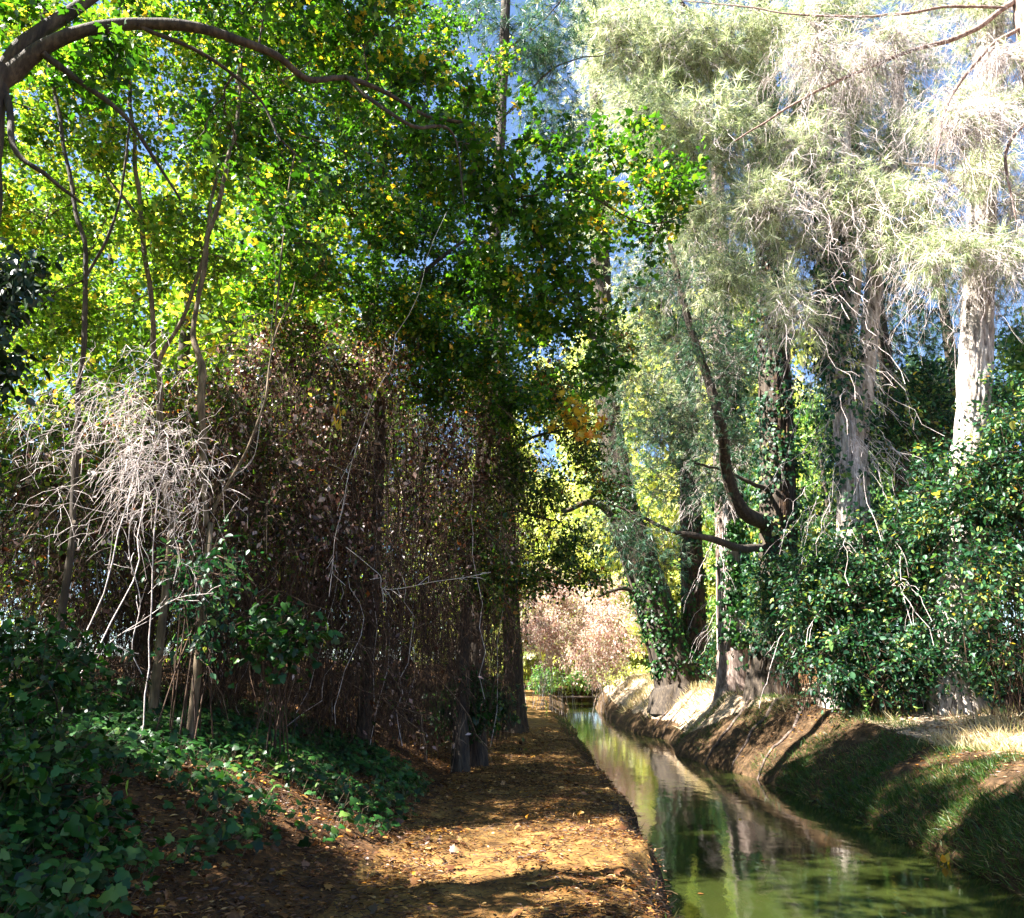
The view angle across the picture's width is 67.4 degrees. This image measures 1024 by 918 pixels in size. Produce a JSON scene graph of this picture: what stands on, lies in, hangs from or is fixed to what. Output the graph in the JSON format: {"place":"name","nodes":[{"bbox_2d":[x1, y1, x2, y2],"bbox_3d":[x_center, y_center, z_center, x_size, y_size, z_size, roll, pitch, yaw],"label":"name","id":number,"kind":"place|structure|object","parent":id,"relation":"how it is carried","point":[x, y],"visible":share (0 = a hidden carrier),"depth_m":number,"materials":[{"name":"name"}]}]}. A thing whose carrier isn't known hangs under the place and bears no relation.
{"place":"outdoors","nodes":[
{"label":"outdoors","id":0,"kind":"place"},
{"bbox_2d":[0,644,1023,917],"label":"ground","id":1,"kind":"structure","parent":0,"point":[270,856],"depth_m":5.62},
{"bbox_2d":[0,235,63,535],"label":"tree","id":2,"kind":"object","parent":1,"relation":"on","point":[22,283],"visible":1,"depth_m":5.58,"materials":[{"name":"green plant"}]},
{"bbox_2d":[0,348,137,648],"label":"green bush","id":3,"kind":"object","parent":1,"relation":"on","point":[49,400],"visible":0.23,"depth_m":12.81,"materials":[{"name":"green plant"}]},
{"bbox_2d":[0,608,151,759],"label":"ivy bush","id":4,"kind":"object","parent":1,"relation":"on","point":[63,687],"visible":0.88,"depth_m":5.62,"materials":[{"name":"green plant"}]},
{"bbox_2d":[0,680,159,882],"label":"ivy bush","id":5,"kind":"object","parent":1,"relation":"on","point":[24,773],"visible":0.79,"depth_m":4.46,"materials":[{"name":"green plant"}]},
{"bbox_2d":[0,0,160,716],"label":"maple tree","id":6,"kind":"object","parent":1,"relation":"on","point":[7,227],"visible":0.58,"depth_m":9.45,"materials":[{"name":"green plant"}]},
{"bbox_2d":[0,91,163,642],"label":"background tree","id":7,"kind":"object","parent":1,"relation":"on","point":[99,301],"visible":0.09,"depth_m":15.78,"materials":[{"name":"green plant"}]},
{"bbox_2d":[0,374,227,680],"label":"green bush","id":8,"kind":"object","parent":1,"relation":"on","point":[9,475],"visible":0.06,"depth_m":13.33,"materials":[{"name":"green plant"}]},
{"bbox_2d":[0,328,247,740],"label":"dead bramble","id":9,"kind":"object","parent":1,"relation":"on","point":[148,477],"visible":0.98,"depth_m":7.57,"materials":[{"name":"plant"}]},
{"bbox_2d":[107,471,147,677],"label":"loose vine","id":10,"kind":"object","parent":9,"relation":"attached to","point":[132,567],"visible":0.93,"depth_m":7.53,"materials":[{"name":"plant"}]},
{"bbox_2d":[0,141,249,659],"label":"background tree","id":11,"kind":"object","parent":1,"relation":"on","point":[111,259],"visible":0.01,"depth_m":25.20,"materials":[{"name":"green plant"}]},
{"bbox_2d":[0,402,281,729],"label":"vine thicket","id":12,"kind":"object","parent":1,"relation":"on","point":[23,545],"visible":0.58,"depth_m":9.38,"materials":[{"name":"brown plant"}]},
{"bbox_2d":[0,0,317,718],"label":"maple tree","id":13,"kind":"object","parent":1,"relation":"on","point":[167,207],"visible":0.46,"depth_m":10.59,"materials":[{"name":"green plant"}]},
{"bbox_2d":[0,141,354,676],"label":"background tree","id":14,"kind":"object","parent":1,"relation":"on","point":[173,310],"visible":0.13,"depth_m":17.22,"materials":[{"name":"green plant"}]},
{"bbox_2d":[1,336,365,744],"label":"vine thicket","id":15,"kind":"object","parent":1,"relation":"on","point":[177,406],"visible":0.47,"depth_m":10.36,"materials":[{"name":"brown plant"}]},
{"bbox_2d":[139,514,270,747],"bbox_3d":[-3.265,1.850,8.044,1.358,2.561,1.436,11,-19,-34],"label":"ivy bush","id":16,"kind":"object","parent":1,"relation":"on","point":[215,623],"visible":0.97,"depth_m":7.98,"materials":[{"name":"green plant"}]},
{"bbox_2d":[81,572,220,677],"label":"loose vine","id":17,"kind":"object","parent":16,"relation":"attached to","point":[162,606],"visible":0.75,"depth_m":7.34,"materials":[{"name":"plant"}]},
{"bbox_2d":[0,680,434,917],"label":"ivy ground cover","id":18,"kind":"object","parent":1,"relation":"on","point":[28,886],"visible":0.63,"depth_m":6.23,"materials":[{"name":"green plant"}]},
{"bbox_2d":[47,295,470,772],"bbox_3d":[-3.705,1.923,11.689,6.185,9.167,5.197,5,-16,-16],"label":"vine thicket","id":19,"kind":"object","parent":1,"relation":"on","point":[294,333],"visible":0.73,"depth_m":11.33,"materials":[{"name":"brown plant"}]},
{"bbox_2d":[346,547,490,603],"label":"loose vine","id":20,"kind":"object","parent":19,"relation":"attached to","point":[421,582],"visible":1,"depth_m":9.29,"materials":[{"name":"plant"}]},
{"bbox_2d":[108,233,412,679],"bbox_3d":[-7.120,-0.140,22.166,9.020,14.531,8.541,6,-17,-20],"label":"background tree","id":21,"kind":"object","parent":1,"relation":"on","point":[323,308],"visible":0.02,"depth_m":21.80,"materials":[{"name":"green plant"}]},
{"bbox_2d":[106,232,420,645],"bbox_3d":[-10.171,-0.472,31.482,12.550,20.217,11.883,11,-19,-34],"label":"background tree","id":22,"kind":"object","parent":1,"relation":"on","point":[279,386],"depth_m":30.80,"materials":[{"name":"green plant"}]},
{"bbox_2d":[51,133,478,681],"bbox_3d":[-6.343,-1.760,22.029,11.373,18.322,10.769,-4,-16,13],"label":"background tree","id":23,"kind":"object","parent":1,"relation":"on","point":[219,326],"visible":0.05,"depth_m":20.09,"materials":[{"name":"green plant"}]},
{"bbox_2d":[148,300,401,656],"bbox_3d":[-8.438,0.370,27.761,10.196,16.426,9.655,14,-21,-42],"label":"background tree","id":24,"kind":"object","parent":1,"relation":"on","point":[274,399],"depth_m":27.87,"materials":[{"name":"green plant"}]},
{"bbox_2d":[227,593,343,779],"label":"ivy bush","id":25,"kind":"object","parent":1,"relation":"on","point":[289,650],"visible":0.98,"depth_m":8.24,"materials":[{"name":"green plant"}]},
{"bbox_2d":[186,2,413,738],"bbox_3d":[-2.810,-1.249,10.484,3.378,11.337,2.279,14,-21,-41],"label":"maple tree","id":26,"kind":"object","parent":1,"relation":"on","point":[301,245],"visible":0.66,"depth_m":10.84,"materials":[{"name":"green plant"}]},
{"bbox_2d":[219,229,281,480],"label":"loose vine","id":27,"kind":"object","parent":26,"relation":"hanging from","point":[264,388],"visible":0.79,"depth_m":10.02,"materials":[{"name":"plant"}]},
{"bbox_2d":[110,0,572,754],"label":"maple tree","id":28,"kind":"object","parent":1,"relation":"on","point":[406,238],"visible":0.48,"depth_m":12.97,"materials":[{"name":"green plant"}]},
{"bbox_2d":[326,212,446,594],"bbox_3d":[-1.618,-0.898,10.037,1.418,5.346,0.315,0,-16,0],"label":"loose vine","id":29,"kind":"object","parent":28,"relation":"hanging from","point":[360,434],"visible":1,"depth_m":9.76,"materials":[{"name":"plant"}]},
{"bbox_2d":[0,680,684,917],"bbox_3d":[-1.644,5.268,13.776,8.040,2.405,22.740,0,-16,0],"label":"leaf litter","id":30,"kind":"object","parent":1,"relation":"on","point":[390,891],"visible":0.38,"depth_m":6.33,"materials":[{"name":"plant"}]},
{"bbox_2d":[0,0,709,415],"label":"maple tree","id":31,"kind":"object","parent":1,"relation":"on","point":[28,50],"visible":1,"depth_m":8.78,"materials":[{"name":"green plant"}]},
{"bbox_2d":[332,375,345,438],"bbox_3d":[-2.214,-0.666,9.838,0.159,0.868,0.187,9,-18,-28],"label":"orange leaf spray","id":32,"kind":"object","parent":31,"relation":"hanging from","point":[338,426],"visible":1,"depth_m":9.82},
{"bbox_2d":[231,283,547,784],"bbox_3d":[-2.061,1.310,13.013,5.339,9.409,5.441,0,-16,0],"label":"vine thicket","id":33,"kind":"object","parent":1,"relation":"on","point":[410,453],"visible":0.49,"depth_m":12.53,"materials":[{"name":"brown plant"}]},
{"bbox_2d":[332,402,457,658],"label":"background tree","id":34,"kind":"object","parent":1,"relation":"on","point":[404,522],"depth_m":38.47,"materials":[{"name":"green plant"}]},
{"bbox_2d":[384,480,459,665],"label":"background tree","id":35,"kind":"object","parent":1,"relation":"on","point":[413,566],"visible":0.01,"depth_m":50.41,"materials":[{"name":"green plant"}]},
{"bbox_2d":[318,359,585,768],"bbox_3d":[-1.433,2.270,15.014,5.749,10.263,5.724,0,-16,0],"label":"vine thicket","id":36,"kind":"object","parent":1,"relation":"on","point":[502,501],"visible":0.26,"depth_m":14.06,"materials":[{"name":"brown plant"}]},
{"bbox_2d":[421,665,507,768],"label":"ivy bush","id":37,"kind":"object","parent":1,"relation":"on","point":[474,717],"visible":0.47,"depth_m":13.96,"materials":[{"name":"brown plant"}]},
{"bbox_2d":[313,687,656,917],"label":"footpath","id":38,"kind":"structure","parent":1,"relation":"on","point":[536,718],"depth_m":6.82,"materials":[{"name":"soil"}]},
{"bbox_2d":[396,431,581,751],"bbox_3d":[-0.670,3.491,18.746,4.971,8.480,5.310,15,-21,-43],"label":"vine thicket","id":39,"kind":"object","parent":1,"relation":"on","point":[510,641],"visible":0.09,"depth_m":18.37,"materials":[{"name":"brown plant"}]},
{"bbox_2d":[428,437,567,646],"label":"background tree","id":40,"kind":"object","parent":1,"relation":"on","point":[532,452],"depth_m":86.94,"materials":[{"name":"green plant"}]},
{"bbox_2d":[487,673,527,745],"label":"ivy bush","id":41,"kind":"object","parent":1,"relation":"on","point":[508,711],"visible":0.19,"depth_m":18.28,"materials":[{"name":"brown plant"}]},
{"bbox_2d":[484,606,534,739],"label":"vine bush","id":42,"kind":"object","parent":1,"relation":"on","point":[524,642],"visible":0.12,"depth_m":21.31,"materials":[{"name":"brown plant"}]},
{"bbox_2d":[429,0,613,766],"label":"tall tree","id":43,"kind":"object","parent":1,"relation":"on","point":[546,50],"visible":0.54,"depth_m":19.34,"materials":[{"name":"green plant"}]},
{"bbox_2d":[457,316,591,733],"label":"ivy clad tree","id":44,"kind":"object","parent":1,"relation":"on","point":[520,726],"visible":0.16,"depth_m":23.57,"materials":[{"name":"green plant"}]},
{"bbox_2d":[485,605,564,691],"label":"green bush","id":45,"kind":"object","parent":1,"relation":"on","point":[528,668],"visible":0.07,"depth_m":60.15,"materials":[{"name":"plant"}]},
{"bbox_2d":[426,319,651,771],"bbox_3d":[0.416,1.624,14.435,4.938,9.822,3.074,0,-16,0],"label":"overhanging tree","id":46,"kind":"object","parent":1,"relation":"on","point":[577,424],"visible":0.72,"depth_m":14.48,"materials":[{"name":"green plant"}]},
{"bbox_2d":[495,475,599,657],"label":"background tree","id":47,"kind":"object","parent":1,"relation":"on","point":[552,543],"depth_m":78.57,"materials":[{"name":"green plant"}]},
{"bbox_2d":[500,561,599,720],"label":"vine bush","id":48,"kind":"object","parent":1,"relation":"on","point":[550,621],"visible":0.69,"depth_m":35.63,"materials":[{"name":"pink plant"}]},
{"bbox_2d":[573,631,648,681],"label":"green bush","id":49,"kind":"object","parent":1,"relation":"on","point":[634,662],"visible":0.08,"depth_m":58.85,"materials":[{"name":"plant"}]},
{"bbox_2d":[603,465,716,662],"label":"background tree","id":50,"kind":"object","parent":1,"relation":"on","point":[668,576],"visible":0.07,"depth_m":50.43,"materials":[{"name":"green plant"}]},
{"bbox_2d":[534,293,821,645],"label":"background tree","id":51,"kind":"object","parent":1,"relation":"on","point":[576,511],"visible":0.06,"depth_m":52.53,"materials":[{"name":"green plant"}]},
{"bbox_2d":[670,466,805,643],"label":"background tree","id":52,"kind":"object","parent":1,"relation":"on","point":[712,604],"visible":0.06,"depth_m":40.06,"materials":[{"name":"green plant"}]},
{"bbox_2d":[638,260,894,624],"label":"background tree","id":53,"kind":"object","parent":1,"relation":"on","point":[668,522],"visible":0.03,"depth_m":49.35,"materials":[{"name":"green plant"}]},
{"bbox_2d":[701,399,836,588],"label":"background tree","id":54,"kind":"object","parent":1,"relation":"on","point":[706,530],"visible":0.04,"depth_m":46.20,"materials":[{"name":"green plant"}]},
{"bbox_2d":[748,387,889,641],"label":"background tree","id":55,"kind":"object","parent":1,"relation":"on","point":[813,470],"visible":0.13,"depth_m":36.94,"materials":[{"name":"green plant"}]},
{"bbox_2d":[655,664,1023,844],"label":"leaf litter","id":56,"kind":"object","parent":1,"relation":"on","point":[1011,751],"visible":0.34,"depth_m":14.22,"materials":[{"name":"plant"}]},
{"bbox_2d":[682,0,1023,224],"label":"pine tree","id":57,"kind":"object","parent":1,"relation":"on","point":[1010,56],"visible":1,"depth_m":15.93,"materials":[{"name":"plant"}]},
{"bbox_2d":[785,58,1012,635],"bbox_3d":[12.717,-3.748,25.570,8.182,22.248,6.795,5,-16,-16],"label":"dark conifer","id":58,"kind":"object","parent":1,"relation":"on","point":[882,346],"visible":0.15,"depth_m":25.28,"materials":[{"name":"green plant"}]},
{"bbox_2d":[806,194,1023,639],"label":"dark conifer","id":59,"kind":"object","parent":1,"relation":"on","point":[945,329],"visible":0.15,"depth_m":28.41,"materials":[{"name":"green plant"}]},
{"bbox_2d":[820,356,1022,635],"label":"background tree","id":60,"kind":"object","parent":1,"relation":"on","point":[1011,599],"visible":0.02,"depth_m":30.18,"materials":[{"name":"green plant"}]},
{"bbox_2d":[870,349,998,647],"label":"tree","id":61,"kind":"object","parent":1,"relation":"on","point":[899,433],"visible":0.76,"depth_m":19.71,"materials":[{"name":"green plant"}]},
{"bbox_2d":[865,611,1023,715],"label":"bramble bush","id":62,"kind":"object","parent":1,"relation":"on","point":[931,652],"visible":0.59,"depth_m":15.89,"materials":[{"name":"green plant"}]},
{"bbox_2d":[869,374,1023,633],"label":"background tree","id":63,"kind":"object","parent":1,"relation":"on","point":[888,485],"visible":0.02,"depth_m":24.26,"materials":[{"name":"green plant"}]},
{"bbox_2d":[926,526,1023,724],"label":"bramble bush","id":64,"kind":"object","parent":1,"relation":"on","point":[1012,656],"visible":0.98,"depth_m":15.19,"materials":[{"name":"green plant"}]},
{"bbox_2d":[945,361,1023,666],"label":"ivy","id":65,"kind":"object","parent":1,"relation":"on","point":[998,426],"visible":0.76,"depth_m":16.75,"materials":[{"name":"green plant"}]},
{"bbox_2d":[989,307,1023,620],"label":"background tree","id":66,"kind":"object","parent":1,"relation":"on","point":[1015,347],"visible":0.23,"depth_m":26.71,"materials":[{"name":"green plant"}]},
{"bbox_2d":[0,0,1023,659],"label":"sky","id":67,"kind":"structure","parent":0,"point":[513,10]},
{"bbox_2d":[565,695,590,709],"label":"canal bed","id":68,"kind":"object","parent":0,"point":[570,699],"depth_m":60.44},
{"bbox_2d":[535,609,609,700],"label":"green bush","id":69,"kind":"object","parent":68,"relation":"on","point":[566,687],"visible":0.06,"depth_m":61.13,"materials":[{"name":"plant"}]},
{"bbox_2d":[555,569,647,715],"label":"vine bush","id":70,"kind":"object","parent":68,"relation":"on","point":[604,630],"visible":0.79,"depth_m":42.16,"materials":[{"name":"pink plant"}]},
{"bbox_2d":[545,691,677,917],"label":"bank","id":71,"kind":"structure","parent":0,"point":[656,869],"depth_m":10.13,"materials":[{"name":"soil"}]},
{"bbox_2d":[525,663,571,706],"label":"green bush","id":72,"kind":"object","parent":71,"relation":"on","point":[551,681],"visible":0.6,"depth_m":42.02,"materials":[{"name":"plant"}]},
{"bbox_2d":[566,701,1023,917],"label":"canal water","id":73,"kind":"structure","parent":0,"point":[711,834],"depth_m":9.93,"materials":[{"name":"liquid"}]},
{"bbox_2d":[591,688,1023,895],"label":"bank","id":74,"kind":"structure","parent":0,"point":[723,755],"depth_m":15.08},
{"bbox_2d":[562,662,609,704],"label":"green bush","id":75,"kind":"object","parent":74,"relation":"on","point":[578,682],"visible":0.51,"depth_m":54.65,"materials":[{"name":"plant"}]},
{"bbox_2d":[594,659,650,697],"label":"green bush","id":76,"kind":"object","parent":74,"relation":"on","point":[639,670],"visible":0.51,"depth_m":45.67,"materials":[{"name":"plant"}]},
{"bbox_2d":[607,672,812,731],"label":"grass","id":77,"kind":"structure","parent":74,"relation":"on","point":[704,686],"depth_m":28.56,"materials":[{"name":"plant"}]},
{"bbox_2d":[705,697,750,764],"bbox_3d":[5.801,7.031,20.105,2.183,1.713,0.126,9,-18,-30],"label":"tree root","id":78,"kind":"object","parent":74,"relation":"on","point":[731,724],"visible":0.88,"depth_m":19.98,"materials":[{"name":"brown plant"}]},
{"bbox_2d":[731,697,782,770],"bbox_3d":[6.036,6.686,18.750,2.110,1.702,0.125,10,-18,-31],"label":"tree root","id":79,"kind":"object","parent":74,"relation":"on","point":[754,727],"visible":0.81,"depth_m":18.69,"materials":[{"name":"brown plant"}]},
{"bbox_2d":[735,531,810,701],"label":"bramble bush","id":80,"kind":"object","parent":74,"relation":"on","point":[761,594],"visible":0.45,"depth_m":20.14,"materials":[{"name":"green plant"}]},
{"bbox_2d":[757,702,815,779],"bbox_3d":[6.227,6.342,17.367,2.134,1.598,0.141,9,-18,-30],"label":"tree root","id":81,"kind":"object","parent":74,"relation":"on","point":[798,715],"visible":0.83,"depth_m":17.37,"materials":[{"name":"brown plant"}]},
{"bbox_2d":[674,690,931,806],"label":"grass","id":82,"kind":"structure","parent":74,"relation":"on","point":[882,720],"depth_m":14.99,"materials":[{"name":"plant"}]},
{"bbox_2d":[759,582,874,719],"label":"bramble bush","id":83,"kind":"object","parent":74,"relation":"on","point":[780,666],"visible":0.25,"depth_m":17.89,"materials":[{"name":"green plant"}]},
{"bbox_2d":[759,525,920,714],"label":"bramble bush","id":84,"kind":"object","parent":74,"relation":"on","point":[814,572],"visible":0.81,"depth_m":17.34,"materials":[{"name":"green plant"}]},
{"bbox_2d":[780,607,945,726],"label":"bramble bush","id":85,"kind":"object","parent":74,"relation":"on","point":[856,679],"visible":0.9,"depth_m":16.32,"materials":[{"name":"green plant"}]},
{"bbox_2d":[940,847,957,866],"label":"yellow leaf sprig","id":86,"kind":"object","parent":74,"relation":"on","point":[944,858],"visible":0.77,"depth_m":9.30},
{"bbox_2d":[604,669,1023,754],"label":"path","id":87,"kind":"structure","parent":0,"point":[725,711],"depth_m":21.59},
{"bbox_2d":[494,310,711,677],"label":"background tree","id":88,"kind":"object","parent":87,"relation":"on","point":[576,493],"visible":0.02,"depth_m":59.58,"materials":[{"name":"green plant"}]},
{"bbox_2d":[558,0,725,713],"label":"pine tree","id":89,"kind":"object","parent":87,"relation":"on","point":[663,693],"visible":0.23,"depth_m":31.80,"materials":[{"name":"green plant"}]},
{"bbox_2d":[601,474,700,680],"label":"climbing ivy","id":90,"kind":"object","parent":89,"relation":"attached to","point":[682,632],"visible":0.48,"depth_m":29.88,"materials":[{"name":"green plant"}]},
{"bbox_2d":[685,638,716,687],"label":"green bush","id":91,"kind":"object","parent":87,"relation":"on","point":[710,669],"visible":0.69,"depth_m":28.37,"materials":[{"name":"green plant"}]},
{"bbox_2d":[626,199,803,683],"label":"pine tree","id":92,"kind":"object","parent":87,"relation":"on","point":[692,635],"visible":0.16,"depth_m":32.23,"materials":[{"name":"green plant"}]},
{"bbox_2d":[673,372,712,661],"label":"climbing ivy","id":93,"kind":"object","parent":92,"relation":"attached to","point":[693,582],"visible":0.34,"depth_m":31.50,"materials":[{"name":"green plant"}]},
{"bbox_2d":[619,156,814,700],"bbox_3d":[7.364,-2.123,26.452,6.096,21.249,7.004,7,-17,-23],"label":"pine tree","id":94,"kind":"object","parent":87,"relation":"on","point":[728,677],"visible":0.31,"depth_m":26.36,"materials":[{"name":"green plant"}]},
{"bbox_2d":[671,351,757,663],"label":"climbing ivy","id":95,"kind":"object","parent":94,"relation":"attached to","point":[735,531],"visible":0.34,"depth_m":25.49,"materials":[{"name":"green plant"}]},
{"bbox_2d":[545,0,903,701],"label":"pine tree","id":96,"kind":"object","parent":87,"relation":"on","point":[697,70],"visible":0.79,"depth_m":21.23,"materials":[{"name":"green plant"}]},
{"bbox_2d":[721,0,821,671],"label":"climbing ivy","id":97,"kind":"object","parent":96,"relation":"attached to","point":[781,460],"visible":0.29,"depth_m":22.49,"materials":[{"name":"green plant"}]},
{"bbox_2d":[689,0,1017,708],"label":"pine tree","id":98,"kind":"object","parent":87,"relation":"on","point":[847,189],"visible":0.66,"depth_m":20.14,"materials":[{"name":"green plant"}]},
{"bbox_2d":[741,133,944,711],"bbox_3d":[8.598,-1.122,19.601,5.019,15.655,5.166,-9,-18,29],"label":"climbing ivy","id":99,"kind":"object","parent":98,"relation":"attached to","point":[844,324],"visible":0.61,"depth_m":19.41,"materials":[{"name":"green plant"}]},
{"bbox_2d":[769,686,1023,752],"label":"grass","id":100,"kind":"structure","parent":87,"relation":"on","point":[993,722],"depth_m":13.80,"materials":[{"name":"plant"}]},
{"bbox_2d":[810,482,999,709],"bbox_3d":[9.164,3.035,17.682,3.810,5.313,3.527,12,-19,-36],"label":"bramble bush","id":101,"kind":"object","parent":87,"relation":"on","point":[885,529],"visible":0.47,"depth_m":17.33,"materials":[{"name":"green plant"}]},
{"bbox_2d":[830,572,999,711],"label":"bramble bush","id":102,"kind":"object","parent":87,"relation":"on","point":[932,612],"visible":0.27,"depth_m":16.80,"materials":[{"name":"green plant"}]},
{"bbox_2d":[838,0,1023,715],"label":"pine tree","id":103,"kind":"object","parent":87,"relation":"on","point":[977,308],"visible":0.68,"depth_m":18.18,"materials":[{"name":"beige plant"}]},
{"bbox_2d":[869,422,1023,710],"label":"bramble bush","id":104,"kind":"object","parent":87,"relation":"on","point":[936,525],"visible":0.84,"depth_m":16.51,"materials":[{"name":"green plant"}]},
{"bbox_2d":[773,740,1023,896],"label":"grass","id":105,"kind":"structure","parent":0,"point":[952,772],"depth_m":10.68,"materials":[{"name":"plant"}]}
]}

